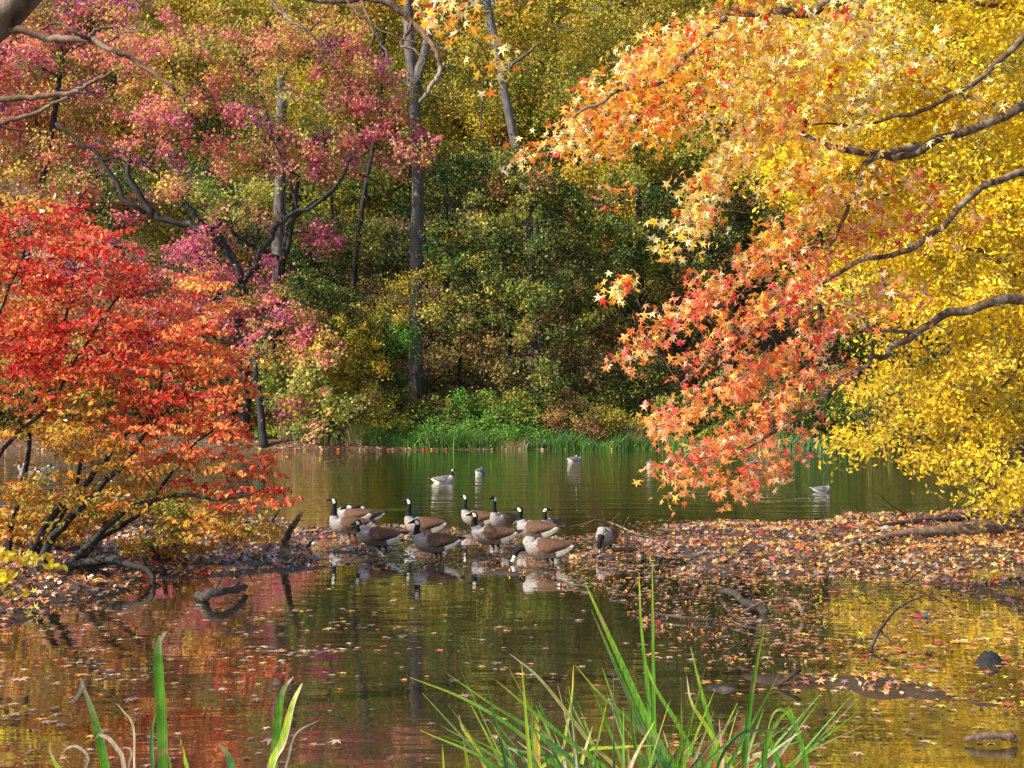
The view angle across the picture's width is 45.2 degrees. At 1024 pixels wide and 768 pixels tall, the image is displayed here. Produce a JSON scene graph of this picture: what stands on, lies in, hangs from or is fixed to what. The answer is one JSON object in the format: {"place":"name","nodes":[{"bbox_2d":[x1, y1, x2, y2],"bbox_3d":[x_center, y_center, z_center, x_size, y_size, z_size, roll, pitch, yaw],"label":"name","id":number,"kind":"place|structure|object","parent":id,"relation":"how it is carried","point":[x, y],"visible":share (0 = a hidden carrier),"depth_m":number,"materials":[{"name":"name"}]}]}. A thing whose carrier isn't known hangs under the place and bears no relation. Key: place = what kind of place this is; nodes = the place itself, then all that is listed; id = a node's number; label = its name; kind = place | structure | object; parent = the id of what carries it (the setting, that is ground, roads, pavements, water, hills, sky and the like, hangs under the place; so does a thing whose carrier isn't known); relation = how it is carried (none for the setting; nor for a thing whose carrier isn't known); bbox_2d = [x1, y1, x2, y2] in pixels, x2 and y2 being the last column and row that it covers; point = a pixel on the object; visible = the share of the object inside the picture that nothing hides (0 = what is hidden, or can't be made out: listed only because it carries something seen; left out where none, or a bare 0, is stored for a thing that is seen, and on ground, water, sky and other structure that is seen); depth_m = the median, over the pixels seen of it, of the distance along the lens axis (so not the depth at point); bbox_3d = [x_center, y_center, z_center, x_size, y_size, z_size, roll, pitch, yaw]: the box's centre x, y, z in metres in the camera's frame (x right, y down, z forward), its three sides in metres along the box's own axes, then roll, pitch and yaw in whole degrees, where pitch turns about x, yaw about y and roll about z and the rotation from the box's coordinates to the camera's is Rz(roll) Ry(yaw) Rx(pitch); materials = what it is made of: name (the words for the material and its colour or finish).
{"place":"outdoors","nodes":[
{"label":"outdoors","id":0,"kind":"place"},
{"bbox_2d":[0,449,1023,767],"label":"pond water","id":1,"kind":"structure","parent":0,"point":[368,709],"depth_m":11.13,"materials":[{"name":"liquid"}]},
{"bbox_2d":[194,569,253,601],"bbox_3d":[-3.115,2.198,13.605,0.501,0.370,1.020,-1,-2,30],"label":"mud root","id":2,"kind":"object","parent":1,"relation":"on","point":[207,595],"visible":1,"depth_m":13.30,"materials":[{"name":"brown wood"}]},
{"bbox_2d":[458,494,490,527],"bbox_3d":[-0.571,2.354,22.160,0.825,0.735,0.329,0,-2,10],"label":"canada goose","id":3,"kind":"object","parent":1,"relation":"on","point":[483,518],"visible":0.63,"depth_m":22.08},
{"bbox_2d":[489,496,516,527],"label":"canada goose","id":4,"kind":"object","parent":1,"relation":"on","point":[504,519],"visible":0.84,"depth_m":21.18},
{"bbox_2d":[0,519,1013,767],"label":"floating leaves","id":5,"kind":"object","parent":1,"relation":"on","point":[244,659],"visible":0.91,"depth_m":9.39,"materials":[{"name":"orange plant"}]},
{"bbox_2d":[963,730,1017,742],"bbox_3d":[2.922,2.159,7.519,0.331,0.077,0.067,0,-2,0],"label":"fallen log","id":6,"kind":"object","parent":1,"relation":"on","point":[1009,735],"visible":1,"depth_m":7.51,"materials":[{"name":"brown wood"}]},
{"bbox_2d":[0,84,1023,706],"bbox_3d":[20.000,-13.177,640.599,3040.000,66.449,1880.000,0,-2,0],"label":"ground","id":7,"kind":"structure","parent":0,"point":[852,684],"depth_m":19.91,"materials":[{"name":"brown soil"}]},
{"bbox_2d":[0,547,67,599],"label":"yellow leaved shrub","id":8,"kind":"object","parent":7,"relation":"on","point":[23,558],"visible":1,"depth_m":10.44,"materials":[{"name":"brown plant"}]},
{"bbox_2d":[0,499,94,546],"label":"leafy shrub","id":9,"kind":"object","parent":7,"relation":"on","point":[79,537],"visible":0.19,"depth_m":17.02,"materials":[{"name":"brown plant"}]},
{"bbox_2d":[0,0,146,314],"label":"broadleaf tree","id":10,"kind":"object","parent":7,"relation":"on","point":[41,121],"visible":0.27,"depth_m":111.86,"materials":[{"name":"yellow plant"}]},
{"bbox_2d":[49,678,125,767],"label":"iris plant","id":11,"kind":"object","parent":7,"relation":"on","point":[99,736],"visible":1,"depth_m":4.21,"materials":[{"name":"plant"}]},
{"bbox_2d":[2,132,187,356],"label":"evergreen tree","id":12,"kind":"object","parent":7,"relation":"on","point":[107,183],"visible":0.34,"depth_m":101.65,"materials":[{"name":"green plant"}]},
{"bbox_2d":[0,0,196,420],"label":"sweetgum tree","id":13,"kind":"object","parent":7,"relation":"on","point":[46,155],"visible":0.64,"depth_m":83.63,"materials":[{"name":"pink plant"}]},
{"bbox_2d":[26,482,173,524],"bbox_3d":[-6.935,2.081,20.415,2.484,0.971,1.286,0,-2,0],"label":"leafy shrub","id":14,"kind":"object","parent":7,"relation":"on","point":[144,518],"visible":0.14,"depth_m":20.48,"materials":[{"name":"brown plant"}]},
{"bbox_2d":[34,0,173,142],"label":"broadleaf tree","id":15,"kind":"object","parent":7,"relation":"on","point":[89,26],"visible":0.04,"depth_m":162.08,"materials":[{"name":"green plant"}]},
{"bbox_2d":[28,0,221,246],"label":"broadleaf tree","id":16,"kind":"object","parent":7,"relation":"on","point":[173,6],"visible":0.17,"depth_m":131.30,"materials":[{"name":"yellow plant"}]},
{"bbox_2d":[0,288,253,426],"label":"broadleaf tree","id":17,"kind":"object","parent":7,"relation":"on","point":[83,384],"visible":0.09,"depth_m":82.12,"materials":[{"name":"red plant"}]},
{"bbox_2d":[116,631,170,767],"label":"iris plant","id":18,"kind":"object","parent":7,"relation":"on","point":[163,759],"visible":1,"depth_m":4.08,"materials":[{"name":"plant"}]},
{"bbox_2d":[0,189,303,585],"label":"red shrub","id":19,"kind":"object","parent":7,"relation":"on","point":[42,366],"visible":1,"depth_m":15.09,"materials":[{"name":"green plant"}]},
{"bbox_2d":[109,510,224,563],"bbox_3d":[-4.595,2.155,16.597,1.506,0.932,1.300,0,-2,0],"label":"leafy shrub","id":20,"kind":"object","parent":7,"relation":"on","point":[166,554],"visible":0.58,"depth_m":16.45,"materials":[{"name":"brown plant"}]},
{"bbox_2d":[0,0,353,439],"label":"sweetgum tree","id":21,"kind":"object","parent":7,"relation":"on","point":[158,113],"visible":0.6,"depth_m":79.09,"materials":[{"name":"pink plant"}]},
{"bbox_2d":[80,0,275,174],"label":"broadleaf tree","id":22,"kind":"object","parent":7,"relation":"on","point":[122,80],"visible":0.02,"depth_m":151.79,"materials":[{"name":"yellow plant"}]},
{"bbox_2d":[153,489,248,526],"bbox_3d":[-5.442,2.184,21.412,1.693,0.823,1.281,0,-2,0],"label":"leafy shrub","id":23,"kind":"object","parent":7,"relation":"on","point":[177,509],"visible":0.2,"depth_m":21.27,"materials":[{"name":"yellow plant"}]},
{"bbox_2d":[117,0,310,283],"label":"broadleaf tree","id":24,"kind":"object","parent":7,"relation":"on","point":[204,126],"visible":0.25,"depth_m":118.08,"materials":[{"name":"yellow plant"}]},
{"bbox_2d":[145,156,285,370],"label":"evergreen tree","id":25,"kind":"object","parent":7,"relation":"on","point":[229,222],"visible":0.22,"depth_m":100.17,"materials":[{"name":"green plant"}]},
{"bbox_2d":[0,0,481,152],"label":"bare tree","id":26,"kind":"object","parent":7,"relation":"on","point":[14,14],"visible":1,"depth_m":6.76,"materials":[{"name":"beige plant"}]},
{"bbox_2d":[163,0,360,215],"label":"broadleaf tree","id":27,"kind":"object","parent":7,"relation":"on","point":[257,168],"visible":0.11,"depth_m":134.61,"materials":[{"name":"yellow plant"}]},
{"bbox_2d":[217,266,312,392],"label":"understory tree","id":28,"kind":"object","parent":7,"relation":"on","point":[273,346],"visible":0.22,"depth_m":89.34,"materials":[{"name":"green plant"}]},
{"bbox_2d":[168,0,384,383],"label":"broadleaf tree","id":29,"kind":"object","parent":7,"relation":"on","point":[279,203],"visible":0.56,"depth_m":93.98,"materials":[{"name":"yellow plant"}]},
{"bbox_2d":[209,283,371,448],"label":"sweetgum tree","id":30,"kind":"object","parent":7,"relation":"on","point":[320,357],"visible":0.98,"depth_m":76.27,"materials":[{"name":"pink plant"}]},
{"bbox_2d":[212,13,369,166],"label":"broadleaf tree","id":31,"kind":"object","parent":7,"relation":"on","point":[305,56],"visible":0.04,"depth_m":155.31,"materials":[{"name":"yellow plant"}]},
{"bbox_2d":[279,512,304,562],"bbox_3d":[-2.977,2.072,16.544,0.354,0.851,1.980,0,-2,-9],"label":"driftwood stub","id":32,"kind":"object","parent":7,"relation":"on","point":[285,551],"visible":0.92,"depth_m":16.92,"materials":[{"name":"brown wood"}]},
{"bbox_2d":[267,677,318,767],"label":"iris plant","id":33,"kind":"object","parent":7,"relation":"on","point":[278,741],"visible":1,"depth_m":4.17,"materials":[{"name":"plant"}]},
{"bbox_2d":[185,0,443,425],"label":"sweetgum tree","id":34,"kind":"object","parent":7,"relation":"on","point":[369,112],"visible":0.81,"depth_m":82.23,"materials":[{"name":"pink plant"}]},
{"bbox_2d":[248,129,398,321],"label":"evergreen tree","id":35,"kind":"object","parent":7,"relation":"on","point":[353,184],"visible":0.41,"depth_m":106.37,"materials":[{"name":"green plant"}]},
{"bbox_2d":[270,211,388,379],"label":"understory tree","id":36,"kind":"object","parent":7,"relation":"on","point":[339,263],"visible":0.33,"depth_m":88.57,"materials":[{"name":"green plant"}]},
{"bbox_2d":[266,261,413,438],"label":"vine draped shrub","id":37,"kind":"object","parent":7,"relation":"on","point":[366,327],"visible":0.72,"depth_m":78.20,"materials":[{"name":"green plant"}]},
{"bbox_2d":[240,0,461,286],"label":"broadleaf tree","id":38,"kind":"object","parent":7,"relation":"on","point":[337,208],"visible":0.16,"depth_m":114.75,"materials":[{"name":"yellow plant"}]},
{"bbox_2d":[326,497,377,539],"bbox_3d":[-2.612,2.238,20.082,0.868,0.774,0.347,0,-2,-2],"label":"canada goose","id":39,"kind":"object","parent":7,"relation":"on","point":[341,525],"visible":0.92,"depth_m":19.99},
{"bbox_2d":[350,519,410,550],"bbox_3d":[-1.949,2.299,18.236,0.926,0.568,0.347,0,-2,8],"label":"canada goose","id":40,"kind":"object","parent":7,"relation":"on","point":[380,537],"visible":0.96,"depth_m":18.13},
{"bbox_2d":[342,405,425,443],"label":"leafy shrub","id":41,"kind":"object","parent":7,"relation":"on","point":[392,423],"visible":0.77,"depth_m":77.42,"materials":[{"name":"green plant"}]},
{"bbox_2d":[341,1,429,369],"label":"broadleaf tree","id":42,"kind":"object","parent":7,"relation":"on","point":[364,191],"visible":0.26,"depth_m":95.35,"materials":[{"name":"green plant"}]},
{"bbox_2d":[349,295,427,417],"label":"leafy shrub","id":43,"kind":"object","parent":7,"relation":"on","point":[403,340],"visible":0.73,"depth_m":80.30,"materials":[{"name":"green plant"}]},
{"bbox_2d":[340,206,447,393],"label":"understory tree","id":44,"kind":"object","parent":7,"relation":"on","point":[382,260],"visible":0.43,"depth_m":91.07,"materials":[{"name":"green plant"}]},
{"bbox_2d":[320,0,495,222],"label":"broadleaf tree","id":45,"kind":"object","parent":7,"relation":"on","point":[430,63],"visible":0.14,"depth_m":139.31,"materials":[{"name":"yellow plant"}]},
{"bbox_2d":[367,249,462,404],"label":"tree","id":46,"kind":"object","parent":7,"relation":"on","point":[399,279],"visible":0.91,"depth_m":82.14,"materials":[{"name":"yellow plant"}]},
{"bbox_2d":[381,415,472,447],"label":"leafy shrub","id":47,"kind":"object","parent":7,"relation":"on","point":[429,429],"visible":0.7,"depth_m":77.68,"materials":[{"name":"green plant"}]},
{"bbox_2d":[401,498,452,534],"bbox_3d":[-1.414,2.276,20.352,0.868,0.774,0.347,0,-2,2],"label":"canada goose","id":48,"kind":"object","parent":7,"relation":"on","point":[430,525],"visible":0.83,"depth_m":20.26},
{"bbox_2d":[333,0,536,400],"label":"broadleaf tree","id":49,"kind":"object","parent":7,"relation":"on","point":[416,226],"visible":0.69,"depth_m":87.07,"materials":[{"name":"yellow plant"}]},
{"bbox_2d":[408,519,466,558],"bbox_3d":[-1.059,2.241,17.492,0.844,0.642,0.329,0,-2,-6],"label":"canada goose","id":50,"kind":"object","parent":7,"relation":"on","point":[436,543],"visible":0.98,"depth_m":17.39},
{"bbox_2d":[401,392,476,429],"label":"leafy shrub","id":51,"kind":"object","parent":7,"relation":"on","point":[420,407],"visible":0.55,"depth_m":79.15,"materials":[{"name":"green plant"}]},
{"bbox_2d":[369,143,513,343],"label":"evergreen tree","id":52,"kind":"object","parent":7,"relation":"on","point":[446,194],"visible":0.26,"depth_m":103.78,"materials":[{"name":"green plant"}]},
{"bbox_2d":[362,0,555,182],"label":"broadleaf tree","id":53,"kind":"object","parent":7,"relation":"on","point":[444,72],"visible":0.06,"depth_m":151.13,"materials":[{"name":"yellow plant"}]},
{"bbox_2d":[199,388,729,443],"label":"ground cover","id":54,"kind":"object","parent":7,"relation":"on","point":[270,430],"visible":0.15,"depth_m":79.13,"materials":[{"name":"plant"}]},
{"bbox_2d":[409,222,519,391],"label":"understory tree","id":55,"kind":"object","parent":7,"relation":"on","point":[444,341],"visible":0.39,"depth_m":91.97,"materials":[{"name":"green plant"}]},
{"bbox_2d":[371,0,590,271],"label":"broadleaf tree","id":56,"kind":"object","parent":7,"relation":"on","point":[494,133],"visible":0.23,"depth_m":119.66,"materials":[{"name":"yellow plant"}]},
{"bbox_2d":[437,385,528,425],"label":"leafy shrub","id":57,"kind":"object","parent":7,"relation":"on","point":[459,399],"visible":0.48,"depth_m":79.64,"materials":[{"name":"green plant"}]},
{"bbox_2d":[466,511,523,549],"bbox_3d":[-0.258,2.266,18.577,0.889,0.676,0.347,0,-2,4],"label":"canada goose","id":58,"kind":"object","parent":7,"relation":"on","point":[492,535],"visible":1,"depth_m":18.48},
{"bbox_2d":[456,409,554,447],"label":"leafy shrub","id":59,"kind":"object","parent":7,"relation":"on","point":[509,433],"visible":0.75,"depth_m":77.78,"materials":[{"name":"green plant"}]},
{"bbox_2d":[454,206,567,377],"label":"understory tree","id":60,"kind":"object","parent":7,"relation":"on","point":[502,304],"visible":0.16,"depth_m":94.92,"materials":[{"name":"green plant"}]},
{"bbox_2d":[0,500,1023,719],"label":"leaf litter","id":61,"kind":"object","parent":7,"relation":"on","point":[694,539],"visible":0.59,"depth_m":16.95,"materials":[{"name":"plant"}]},
{"bbox_2d":[719,588,769,615],"bbox_3d":[2.401,2.298,13.134,0.199,0.188,1.498,0,-2,-9],"label":"mud root","id":62,"kind":"object","parent":61,"relation":"on","point":[762,610],"visible":0.98,"depth_m":12.65,"materials":[{"name":"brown wood"}]},
{"bbox_2d":[0,199,1023,438],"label":"undergrowth","id":63,"kind":"object","parent":7,"relation":"on","point":[440,378],"visible":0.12,"depth_m":95.45,"materials":[{"name":"plant"}]},
{"bbox_2d":[1,440,1023,449],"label":"shore leaf litter","id":64,"kind":"object","parent":7,"relation":"on","point":[347,444],"visible":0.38,"depth_m":76.62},
{"bbox_2d":[471,376,563,438],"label":"leafy shrub","id":65,"kind":"object","parent":7,"relation":"on","point":[531,405],"visible":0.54,"depth_m":79.10,"materials":[{"name":"green plant"}]},
{"bbox_2d":[404,125,645,406],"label":"vine covered tree","id":66,"kind":"object","parent":7,"relation":"on","point":[540,299],"visible":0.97,"depth_m":80.50,"materials":[{"name":"green plant"}]},
{"bbox_2d":[512,506,564,538],"bbox_3d":[0.413,2.280,19.415,0.889,0.676,0.347,-1,-2,22],"label":"canada goose","id":67,"kind":"object","parent":7,"relation":"on","point":[535,529],"visible":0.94,"depth_m":19.30},
{"bbox_2d":[509,536,580,563],"bbox_3d":[0.446,2.316,16.799,0.995,0.481,0.340,0,-2,4],"label":"canada goose","id":68,"kind":"object","parent":7,"relation":"on","point":[546,548],"visible":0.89,"depth_m":16.70},
{"bbox_2d":[468,0,643,162],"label":"broadleaf tree","id":69,"kind":"object","parent":7,"relation":"on","point":[617,4],"depth_m":157.37,"materials":[{"name":"yellow plant"}]},
{"bbox_2d":[470,0,659,243],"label":"broadleaf tree","id":70,"kind":"object","parent":7,"relation":"on","point":[540,124],"visible":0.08,"depth_m":132.03,"materials":[{"name":"yellow plant"}]},
{"bbox_2d":[482,0,648,397],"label":"broadleaf tree","id":71,"kind":"object","parent":7,"relation":"on","point":[540,18],"visible":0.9,"depth_m":84.75,"materials":[{"name":"yellow plant"}]},
{"bbox_2d":[527,388,612,442],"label":"leafy shrub","id":72,"kind":"object","parent":7,"relation":"on","point":[556,418],"visible":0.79,"depth_m":77.88,"materials":[{"name":"green plant"}]},
{"bbox_2d":[528,372,614,428],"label":"leafy shrub","id":73,"kind":"object","parent":7,"relation":"on","point":[552,397],"visible":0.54,"depth_m":79.52,"materials":[{"name":"green plant"}]},
{"bbox_2d":[521,205,630,385],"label":"understory tree","id":74,"kind":"object","parent":7,"relation":"on","point":[592,330],"visible":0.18,"depth_m":93.12,"materials":[{"name":"green plant"}]},
{"bbox_2d":[268,417,942,448],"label":"bank grass","id":75,"kind":"structure","parent":7,"relation":"on","point":[622,441],"depth_m":77.30,"materials":[{"name":"plant"}]},
{"bbox_2d":[596,527,618,551],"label":"canada goose","id":76,"kind":"object","parent":7,"relation":"on","point":[606,536],"visible":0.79,"depth_m":18.22},
{"bbox_2d":[520,0,713,312],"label":"broadleaf tree","id":77,"kind":"object","parent":7,"relation":"on","point":[649,17],"visible":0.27,"depth_m":111.11,"materials":[{"name":"yellow plant"}]},
{"bbox_2d":[569,395,669,441],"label":"leafy shrub","id":78,"kind":"object","parent":7,"relation":"on","point":[615,418],"visible":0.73,"depth_m":77.91,"materials":[{"name":"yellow plant"}]},
{"bbox_2d":[576,216,693,394],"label":"understory tree","id":79,"kind":"object","parent":7,"relation":"on","point":[663,352],"visible":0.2,"depth_m":90.55,"materials":[{"name":"green plant"}]},
{"bbox_2d":[410,570,862,767],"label":"grass tuft","id":80,"kind":"object","parent":7,"relation":"on","point":[661,755],"visible":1,"depth_m":4.28,"materials":[{"name":"plant"}]},
{"bbox_2d":[590,340,687,428],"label":"leafy shrub","id":81,"kind":"object","parent":7,"relation":"on","point":[640,374],"visible":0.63,"depth_m":80.40,"materials":[{"name":"green plant"}]},
{"bbox_2d":[603,170,758,363],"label":"evergreen tree","id":82,"kind":"object","parent":7,"relation":"on","point":[649,195],"visible":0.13,"depth_m":104.36,"materials":[{"name":"green plant"}]},
{"bbox_2d":[612,0,762,238],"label":"broadleaf tree","id":83,"kind":"object","parent":7,"relation":"on","point":[684,22],"visible":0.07,"depth_m":135.17,"materials":[{"name":"yellow plant"}]},
{"bbox_2d":[579,80,810,412],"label":"broadleaf tree","id":84,"kind":"object","parent":7,"relation":"on","point":[682,157],"visible":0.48,"depth_m":84.65,"materials":[{"name":"green plant"}]},
{"bbox_2d":[644,197,750,392],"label":"understory tree","id":85,"kind":"object","parent":7,"relation":"on","point":[690,340],"visible":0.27,"depth_m":91.61,"materials":[{"name":"green plant"}]},
{"bbox_2d":[646,371,749,441],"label":"leafy shrub","id":86,"kind":"object","parent":7,"relation":"on","point":[716,421],"visible":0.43,"depth_m":79.11,"materials":[{"name":"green plant"}]},
{"bbox_2d":[399,0,1023,515],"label":"sweetgum tree","id":87,"kind":"object","parent":7,"relation":"on","point":[739,146],"visible":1,"depth_m":11.80,"materials":[{"name":"orange plant"}]},
{"bbox_2d":[658,140,792,369],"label":"evergreen tree","id":88,"kind":"object","parent":7,"relation":"on","point":[744,247],"visible":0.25,"depth_m":97.02,"materials":[{"name":"green plant"}]},
{"bbox_2d":[668,0,841,169],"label":"broadleaf tree","id":89,"kind":"object","parent":7,"relation":"on","point":[701,1],"visible":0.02,"depth_m":150.52,"materials":[{"name":"yellow plant"}]},
{"bbox_2d":[710,346,802,436],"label":"leafy shrub","id":90,"kind":"object","parent":7,"relation":"on","point":[744,412],"visible":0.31,"depth_m":79.97,"materials":[{"name":"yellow plant"}]},
{"bbox_2d":[698,0,860,282],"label":"broadleaf tree","id":91,"kind":"object","parent":7,"relation":"on","point":[793,6],"visible":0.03,"depth_m":116.52,"materials":[{"name":"yellow plant"}]},
{"bbox_2d":[770,359,872,444],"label":"leafy shrub","id":92,"kind":"object","parent":7,"relation":"on","point":[810,416],"visible":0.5,"depth_m":78.41,"materials":[{"name":"green plant"}]},
{"bbox_2d":[685,0,1023,529],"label":"yellow leaved tree","id":93,"kind":"object","parent":7,"relation":"on","point":[925,401],"visible":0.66,"depth_m":21.19,"materials":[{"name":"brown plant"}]},
{"bbox_2d":[749,26,985,413],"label":"broadleaf tree","id":94,"kind":"object","parent":7,"relation":"on","point":[821,235],"visible":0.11,"depth_m":85.52,"materials":[{"name":"yellow plant"}]},
{"bbox_2d":[848,359,968,449],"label":"leafy shrub","id":95,"kind":"object","parent":7,"relation":"on","point":[870,414],"visible":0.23,"depth_m":76.68,"materials":[{"name":"yellow plant"}]},
{"bbox_2d":[870,518,1023,541],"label":"fallen log","id":96,"kind":"object","parent":7,"relation":"on","point":[969,528],"visible":0.71,"depth_m":20.52,"materials":[{"name":"brown wood"}]},
{"bbox_2d":[875,511,1022,526],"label":"fallen log","id":97,"kind":"object","parent":7,"relation":"on","point":[937,519],"visible":0.5,"depth_m":22.64,"materials":[{"name":"brown wood"}]},
{"bbox_2d":[875,0,1023,277],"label":"broadleaf tree","id":98,"kind":"object","parent":7,"relation":"on","point":[1014,62],"visible":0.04,"depth_m":114.03,"materials":[{"name":"yellow plant"}]},
{"bbox_2d":[889,55,1023,412],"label":"broadleaf tree","id":99,"kind":"object","parent":7,"relation":"on","point":[974,140],"visible":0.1,"depth_m":83.77,"materials":[{"name":"yellow plant"}]},
{"bbox_2d":[936,357,1023,450],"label":"leafy shrub","id":100,"kind":"object","parent":7,"relation":"on","point":[1010,403],"visible":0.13,"depth_m":74.66,"materials":[{"name":"yellow plant"}]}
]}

